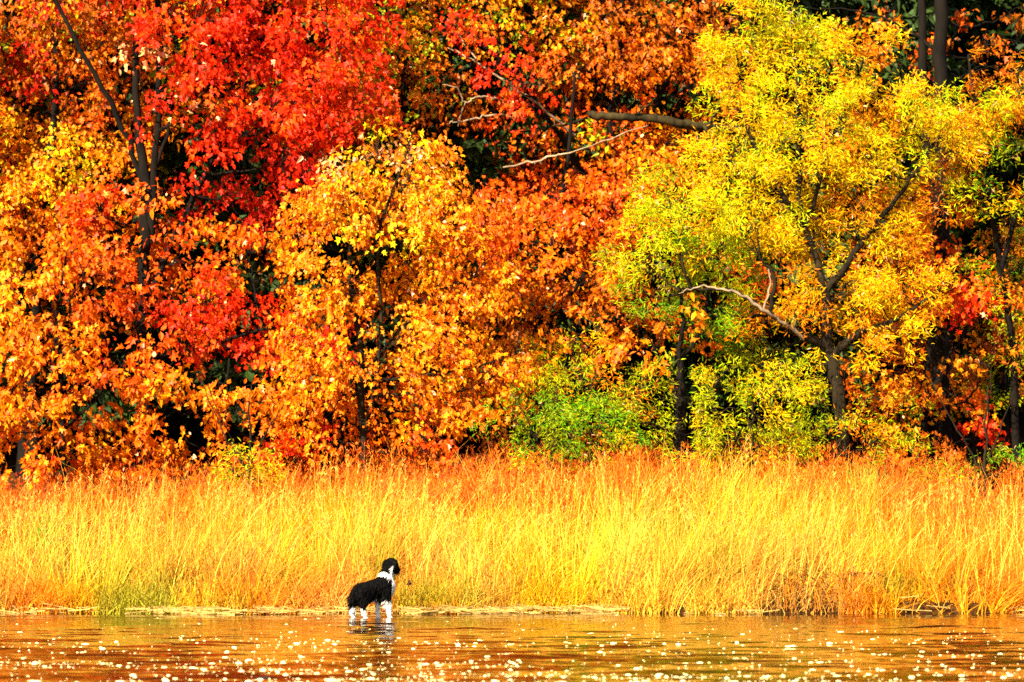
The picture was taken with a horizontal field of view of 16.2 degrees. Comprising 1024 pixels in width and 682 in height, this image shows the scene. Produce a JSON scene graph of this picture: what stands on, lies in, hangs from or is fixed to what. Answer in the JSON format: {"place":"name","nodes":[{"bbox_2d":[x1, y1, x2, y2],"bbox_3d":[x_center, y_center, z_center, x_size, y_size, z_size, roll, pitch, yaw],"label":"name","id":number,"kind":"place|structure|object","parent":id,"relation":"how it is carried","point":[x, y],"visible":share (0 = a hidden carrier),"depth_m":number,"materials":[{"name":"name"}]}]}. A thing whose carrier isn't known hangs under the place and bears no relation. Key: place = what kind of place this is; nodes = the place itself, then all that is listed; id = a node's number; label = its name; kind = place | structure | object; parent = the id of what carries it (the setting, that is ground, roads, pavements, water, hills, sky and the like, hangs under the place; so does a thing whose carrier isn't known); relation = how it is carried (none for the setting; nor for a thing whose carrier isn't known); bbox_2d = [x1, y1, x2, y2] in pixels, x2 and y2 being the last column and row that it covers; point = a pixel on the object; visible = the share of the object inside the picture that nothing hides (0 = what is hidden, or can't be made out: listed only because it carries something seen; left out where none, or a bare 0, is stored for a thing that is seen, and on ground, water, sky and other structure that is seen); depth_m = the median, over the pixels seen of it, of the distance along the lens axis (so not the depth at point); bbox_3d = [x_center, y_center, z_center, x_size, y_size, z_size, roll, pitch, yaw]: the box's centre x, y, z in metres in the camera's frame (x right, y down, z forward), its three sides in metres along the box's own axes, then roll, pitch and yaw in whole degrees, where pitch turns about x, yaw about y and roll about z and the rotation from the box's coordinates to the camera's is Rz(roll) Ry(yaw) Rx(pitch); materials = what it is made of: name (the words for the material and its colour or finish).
{"place":"outdoors","nodes":[
{"label":"outdoors","id":0,"kind":"place"},
{"bbox_2d":[0,613,1023,681],"bbox_3d":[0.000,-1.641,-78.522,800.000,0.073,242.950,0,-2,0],"label":"water","id":1,"kind":"structure","parent":0,"point":[900,638],"depth_m":33.16,"materials":[{"name":"brown liquid"}]},
{"bbox_2d":[346,558,400,617],"bbox_3d":[-1.559,2.811,40.719,0.742,0.708,0.346,1,-3,-25],"label":"dog","id":2,"kind":"object","parent":1,"relation":"on","point":[379,590],"visible":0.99,"depth_m":40.66},
{"bbox_2d":[0,595,1023,614],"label":"flattened reeds","id":3,"kind":"object","parent":1,"relation":"on","point":[410,610],"visible":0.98,"depth_m":41.75,"materials":[{"name":"yellow plant"}]},
{"bbox_2d":[0,615,1023,681],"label":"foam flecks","id":4,"kind":"object","parent":1,"relation":"on","point":[133,674],"visible":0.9,"depth_m":29.73,"materials":[{"name":"white liquid"}]},
{"bbox_2d":[0,0,1023,613],"bbox_3d":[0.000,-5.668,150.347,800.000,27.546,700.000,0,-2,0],"label":"ground","id":5,"kind":"structure","parent":0,"point":[198,438],"depth_m":54.75,"materials":[{"name":"orange plant"}]},
{"bbox_2d":[0,39,100,431],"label":"evergreen tree","id":6,"kind":"object","parent":5,"relation":"on","point":[9,354],"visible":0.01,"depth_m":54.61,"materials":[{"name":"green plant"}]},
{"bbox_2d":[0,493,119,556],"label":"weed tuft","id":7,"kind":"object","parent":5,"relation":"on","point":[45,532],"visible":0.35,"depth_m":45.11,"materials":[{"name":"yellow plant"}]},
{"bbox_2d":[0,0,120,344],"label":"background tree","id":8,"kind":"object","parent":5,"relation":"on","point":[70,39],"visible":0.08,"depth_m":53.55,"materials":[{"name":"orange plant"}]},
{"bbox_2d":[0,0,163,495],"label":"maple tree","id":9,"kind":"object","parent":5,"relation":"on","point":[96,146],"visible":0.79,"depth_m":51.57,"materials":[{"name":"orange plant"}]},
{"bbox_2d":[0,224,178,502],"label":"maple sapling","id":10,"kind":"object","parent":5,"relation":"on","point":[61,403],"visible":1,"depth_m":48.15,"materials":[{"name":"orange plant"}]},
{"bbox_2d":[0,0,230,477],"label":"background tree","id":11,"kind":"object","parent":5,"relation":"on","point":[21,450],"visible":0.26,"depth_m":52.59,"materials":[{"name":"orange plant"}]},
{"bbox_2d":[0,0,233,466],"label":"evergreen tree","id":12,"kind":"object","parent":5,"relation":"on","point":[107,394],"visible":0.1,"depth_m":53.76,"materials":[{"name":"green plant"}]},
{"bbox_2d":[21,0,297,464],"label":"background tree","id":13,"kind":"object","parent":5,"relation":"on","point":[128,115],"visible":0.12,"depth_m":52.97,"materials":[{"name":"orange plant"}]},
{"bbox_2d":[8,0,408,511],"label":"maple tree","id":14,"kind":"object","parent":5,"relation":"on","point":[303,122],"visible":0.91,"depth_m":49.79,"materials":[{"name":"red plant"}]},
{"bbox_2d":[86,336,356,494],"bbox_3d":[-3.921,1.208,48.694,3.695,2.646,2.427,0,-2,0],"label":"maple sapling","id":15,"kind":"object","parent":5,"relation":"on","point":[224,401],"visible":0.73,"depth_m":48.43,"materials":[{"name":"orange plant"}]},
{"bbox_2d":[38,0,429,462],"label":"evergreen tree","id":16,"kind":"object","parent":5,"relation":"on","point":[172,158],"visible":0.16,"depth_m":53.41,"materials":[{"name":"orange plant"}]},
{"bbox_2d":[79,0,401,460],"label":"background tree","id":17,"kind":"object","parent":5,"relation":"on","point":[247,90],"visible":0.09,"depth_m":53.63,"materials":[{"name":"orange plant"}]},
{"bbox_2d":[199,376,288,504],"bbox_3d":[-3.518,1.538,47.227,1.110,2.183,1.456,1,-2,-13],"label":"shrub","id":18,"kind":"object","parent":5,"relation":"on","point":[246,467],"visible":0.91,"depth_m":47.24,"materials":[{"name":"yellow plant"}]},
{"bbox_2d":[194,0,524,443],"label":"maple tree","id":19,"kind":"object","parent":5,"relation":"on","point":[269,271],"visible":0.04,"depth_m":53.84,"materials":[{"name":"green plant"}]},
{"bbox_2d":[272,0,476,452],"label":"background tree","id":20,"kind":"object","parent":5,"relation":"on","point":[370,132],"visible":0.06,"depth_m":53.55,"materials":[{"name":"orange plant"}]},
{"bbox_2d":[235,116,568,490],"bbox_3d":[-1.441,-0.265,47.964,4.401,5.571,3.057,0,-2,0],"label":"maple tree","id":21,"kind":"object","parent":5,"relation":"on","point":[447,240],"visible":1,"depth_m":47.68,"materials":[{"name":"orange plant"}]},
{"bbox_2d":[316,0,617,471],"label":"maple tree","id":22,"kind":"object","parent":5,"relation":"on","point":[405,96],"visible":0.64,"depth_m":52.35,"materials":[{"name":"orange plant"}]},
{"bbox_2d":[295,0,698,451],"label":"maple tree","id":23,"kind":"object","parent":5,"relation":"on","point":[477,152],"visible":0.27,"depth_m":53.06,"materials":[{"name":"orange plant"}]},
{"bbox_2d":[0,422,1023,613],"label":"grass","id":24,"kind":"structure","parent":5,"relation":"on","point":[741,535],"depth_m":43.07,"materials":[{"name":"yellow plant"}]},
{"bbox_2d":[0,569,1023,613],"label":"sedge","id":25,"kind":"object","parent":5,"relation":"on","point":[733,601],"visible":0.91,"depth_m":41.87,"materials":[{"name":"yellow plant"}]},
{"bbox_2d":[361,0,734,445],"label":"background tree","id":26,"kind":"object","parent":5,"relation":"on","point":[507,136],"visible":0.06,"depth_m":53.78,"materials":[{"name":"orange plant"}]},
{"bbox_2d":[467,370,655,490],"bbox_3d":[0.583,1.387,47.310,2.116,2.022,2.190,-2,-3,37],"label":"shrub","id":27,"kind":"object","parent":5,"relation":"on","point":[562,434],"visible":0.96,"depth_m":47.12,"materials":[{"name":"green plant"}]},
{"bbox_2d":[447,72,710,477],"bbox_3d":[0.927,-0.909,51.042,3.875,5.873,3.049,0,-2,0],"label":"maple tree","id":28,"kind":"object","parent":5,"relation":"on","point":[542,295],"visible":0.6,"depth_m":50.68,"materials":[{"name":"orange plant"}]},
{"bbox_2d":[503,125,647,167],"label":"dead branch","id":29,"kind":"object","parent":28,"relation":"attached to","point":[532,162],"visible":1,"depth_m":50.37,"materials":[{"name":"brown wood"}]},
{"bbox_2d":[432,0,764,462],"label":"maple tree","id":30,"kind":"object","parent":5,"relation":"on","point":[617,66],"visible":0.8,"depth_m":52.19,"materials":[{"name":"orange plant"}]},
{"bbox_2d":[442,84,515,124],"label":"dead branch","id":31,"kind":"object","parent":30,"relation":"attached to","point":[472,98],"visible":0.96,"depth_m":51.27,"materials":[{"name":"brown wood"}]},
{"bbox_2d":[449,113,525,123],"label":"dead branch","id":32,"kind":"object","parent":30,"relation":"attached to","point":[495,114],"visible":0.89,"depth_m":51.31,"materials":[{"name":"brown wood"}]},
{"bbox_2d":[448,26,575,135],"bbox_3d":[0.041,-3.741,51.360,1.935,1.560,0.308,1,-2,-19],"label":"dead branch","id":33,"kind":"object","parent":30,"relation":"attached to","point":[539,104],"visible":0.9,"depth_m":51.22,"materials":[{"name":"brown wood"}]},
{"bbox_2d":[503,97,783,147],"bbox_3d":[2.019,-3.106,51.528,4.224,0.745,0.888,1,-2,-16],"label":"dead limb","id":34,"kind":"object","parent":30,"relation":"attached to","point":[658,119],"visible":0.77,"depth_m":51.45,"materials":[{"name":"wood"}]},
{"bbox_2d":[534,505,666,575],"bbox_3d":[1.284,2.517,43.513,2.110,1.082,1.564,-1,-3,27],"label":"weed tuft","id":35,"kind":"object","parent":5,"relation":"on","point":[600,532],"visible":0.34,"depth_m":43.52,"materials":[{"name":"yellow plant"}]},
{"bbox_2d":[504,321,697,489],"bbox_3d":[1.157,1.026,47.919,2.642,2.619,1.786,0,-2,10],"label":"shrub","id":36,"kind":"object","parent":5,"relation":"on","point":[600,401],"visible":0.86,"depth_m":47.85,"materials":[{"name":"green plant"}]},
{"bbox_2d":[462,0,806,415],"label":"maple tree","id":37,"kind":"object","parent":5,"relation":"on","point":[641,335],"visible":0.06,"depth_m":53.80,"materials":[{"name":"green plant"}]},
{"bbox_2d":[494,0,787,434],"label":"background tree","id":38,"kind":"object","parent":5,"relation":"on","point":[565,3],"visible":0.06,"depth_m":53.36,"materials":[{"name":"orange plant"}]},
{"bbox_2d":[572,260,723,479],"bbox_3d":[1.861,0.576,48.738,2.116,3.377,2.192,0,-2,0],"label":"maple sapling","id":39,"kind":"object","parent":5,"relation":"on","point":[680,388],"visible":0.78,"depth_m":48.66,"materials":[{"name":"orange plant"}]},
{"bbox_2d":[554,0,862,449],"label":"background tree","id":40,"kind":"object","parent":5,"relation":"on","point":[594,135],"visible":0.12,"depth_m":53.02,"materials":[{"name":"orange plant"}]},
{"bbox_2d":[540,0,916,447],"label":"evergreen tree","id":41,"kind":"object","parent":5,"relation":"on","point":[631,102],"visible":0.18,"depth_m":53.54,"materials":[{"name":"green plant"}]},
{"bbox_2d":[656,348,828,492],"bbox_3d":[3.048,1.281,47.877,2.354,2.324,2.053,0,-2,0],"label":"shrub","id":42,"kind":"object","parent":5,"relation":"on","point":[715,432],"visible":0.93,"depth_m":47.63,"materials":[{"name":"yellow plant"}]},
{"bbox_2d":[590,0,991,485],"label":"willow tree","id":43,"kind":"object","parent":5,"relation":"on","point":[739,334],"visible":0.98,"depth_m":48.61,"materials":[{"name":"yellow plant"}]},
{"bbox_2d":[679,269,803,340],"bbox_3d":[3.179,-0.477,48.089,1.892,0.972,0.392,1,-2,-19],"label":"dead branch","id":44,"kind":"object","parent":43,"relation":"attached to","point":[793,329],"visible":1,"depth_m":48.02,"materials":[{"name":"brown wood"}]},
{"bbox_2d":[751,566,889,612],"bbox_3d":[3.618,2.909,42.133,1.698,0.540,0.872,0,-2,0],"label":"brush tangle","id":45,"kind":"object","parent":5,"relation":"on","point":[800,589],"visible":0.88,"depth_m":41.99,"materials":[{"name":"orange plant"}]},
{"bbox_2d":[706,0,971,453],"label":"background tree","id":46,"kind":"object","parent":5,"relation":"on","point":[882,64],"visible":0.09,"depth_m":53.14,"materials":[{"name":"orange plant"}]},
{"bbox_2d":[666,0,1023,445],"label":"evergreen tree","id":47,"kind":"object","parent":5,"relation":"on","point":[908,17],"visible":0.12,"depth_m":54.23,"materials":[{"name":"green plant"}]},
{"bbox_2d":[763,352,931,481],"bbox_3d":[4.403,1.301,47.924,2.304,2.358,1.778,-2,-3,37],"label":"shrub","id":48,"kind":"object","parent":5,"relation":"on","point":[838,417],"visible":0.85,"depth_m":47.94,"materials":[{"name":"yellow plant"}]},
{"bbox_2d":[797,461,898,519],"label":"weed tuft","id":49,"kind":"object","parent":5,"relation":"on","point":[873,472],"visible":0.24,"depth_m":46.52,"materials":[{"name":"yellow plant"}]},
{"bbox_2d":[838,165,990,469],"bbox_3d":[5.922,-0.369,53.028,2.503,4.599,3.922,-1,-2,14],"label":"background tree","id":50,"kind":"object","parent":5,"relation":"on","point":[893,265],"visible":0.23,"depth_m":53.30,"materials":[{"name":"orange plant"}]},
{"bbox_2d":[808,0,1023,500],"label":"oak tree","id":51,"kind":"object","parent":5,"relation":"on","point":[942,345],"visible":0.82,"depth_m":51.04,"materials":[{"name":"brown plant"}]},
{"bbox_2d":[839,223,1023,484],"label":"maple tree","id":52,"kind":"object","parent":5,"relation":"on","point":[974,398],"visible":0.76,"depth_m":49.95,"materials":[{"name":"orange plant"}]},
{"bbox_2d":[861,0,1023,423],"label":"evergreen tree","id":53,"kind":"object","parent":5,"relation":"on","point":[986,8],"visible":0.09,"depth_m":57.90,"materials":[{"name":"green plant"}]},
{"bbox_2d":[883,54,1018,359],"bbox_3d":[5.515,-6.279,60.788,6.293,15.203,6.842,2,-3,-45],"label":"evergreen tree","id":54,"kind":"object","parent":5,"relation":"on","point":[968,173],"depth_m":58.47,"materials":[{"name":"green plant"}]},
{"bbox_2d":[879,34,1023,506],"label":"willow tree","id":55,"kind":"object","parent":5,"relation":"on","point":[1010,109],"visible":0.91,"depth_m":49.48,"materials":[{"name":"yellow plant"}]},
{"bbox_2d":[908,361,1023,514],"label":"shrub","id":56,"kind":"object","parent":5,"relation":"on","point":[984,463],"visible":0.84,"depth_m":47.39,"materials":[{"name":"orange plant"}]},
{"bbox_2d":[921,4,1023,403],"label":"evergreen tree","id":57,"kind":"object","parent":5,"relation":"on","point":[1015,47],"visible":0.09,"depth_m":57.54,"materials":[{"name":"green plant"}]},
{"bbox_2d":[950,216,1023,459],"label":"background tree","id":58,"kind":"object","parent":5,"relation":"on","point":[1004,393],"visible":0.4,"depth_m":54.50,"materials":[{"name":"orange plant"}]},
{"bbox_2d":[966,0,1023,257],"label":"evergreen tree","id":59,"kind":"object","parent":5,"relation":"on","point":[1003,25],"visible":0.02,"depth_m":61.07,"materials":[{"name":"green plant"}]},
{"bbox_2d":[973,312,1023,382],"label":"background tree","id":60,"kind":"object","parent":5,"relation":"on","point":[998,352],"visible":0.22,"depth_m":55.22,"materials":[{"name":"orange plant"}]}
]}

